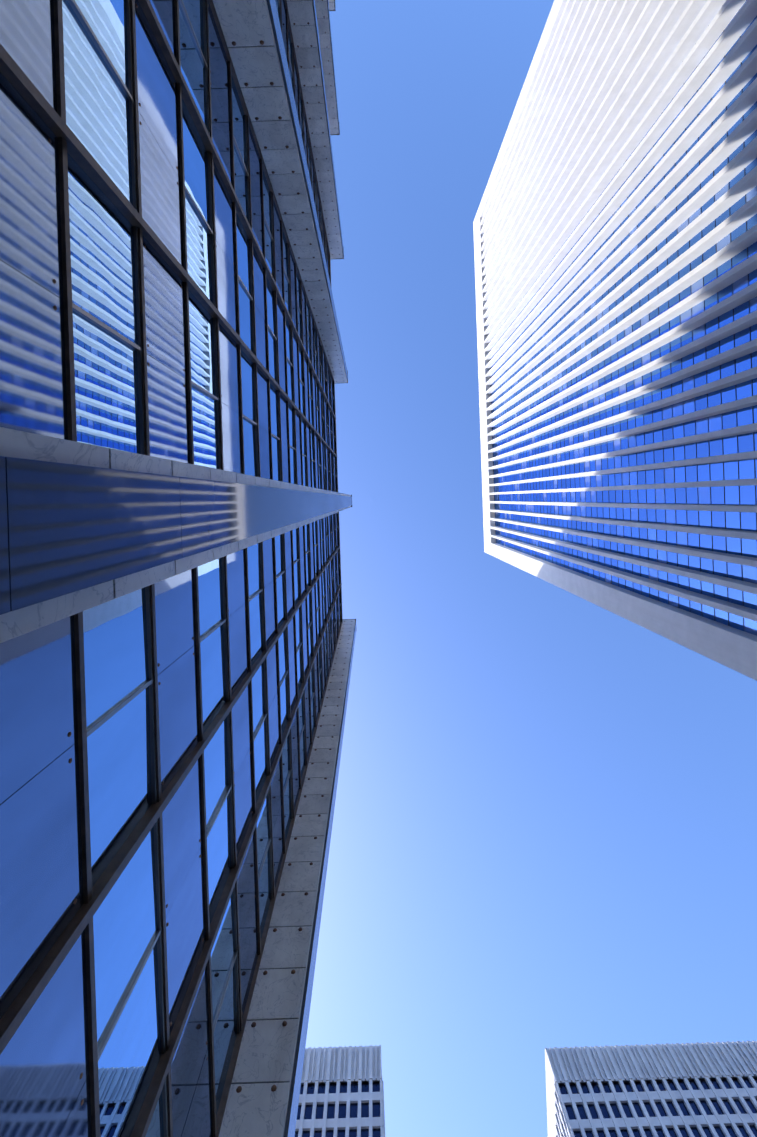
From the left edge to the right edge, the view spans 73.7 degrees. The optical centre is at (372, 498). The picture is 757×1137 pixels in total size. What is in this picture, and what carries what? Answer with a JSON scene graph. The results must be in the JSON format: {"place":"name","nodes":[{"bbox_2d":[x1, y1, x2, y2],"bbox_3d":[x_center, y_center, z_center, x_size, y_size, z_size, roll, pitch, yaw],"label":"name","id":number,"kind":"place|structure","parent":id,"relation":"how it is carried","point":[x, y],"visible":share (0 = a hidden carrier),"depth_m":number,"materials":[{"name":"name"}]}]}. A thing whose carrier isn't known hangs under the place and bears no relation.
{"place":"outdoors","nodes":[
{"label":"outdoors","id":0,"kind":"place"},
{"bbox_2d":[295,1045,384,1136],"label":"tower","id":1,"kind":"structure","parent":0,"point":[341,1091],"depth_m":91.78,"materials":[{"name":"white concrete"}]},
{"bbox_2d":[305,0,756,1136],"label":"sky","id":2,"kind":"structure","parent":0,"point":[544,833],"materials":[{"name":"blue"}]},
{"bbox_2d":[473,0,756,680],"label":"tower","id":3,"kind":"structure","parent":0,"point":[615,237],"depth_m":39.27,"materials":[{"name":"stone"}]},
{"bbox_2d":[545,1040,756,1136],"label":"tower","id":4,"kind":"structure","parent":0,"point":[702,1089],"depth_m":92.61,"materials":[{"name":"white concrete"}]},
{"bbox_3d":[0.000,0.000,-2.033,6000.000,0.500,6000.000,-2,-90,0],"label":"ground","id":5,"kind":"structure","parent":0,"visible":0},
{"bbox_2d":[0,0,355,1136],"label":"office building","id":6,"kind":"structure","parent":5,"relation":"on","point":[176,642],"depth_m":6.26,"materials":[{"name":"blue glass"}]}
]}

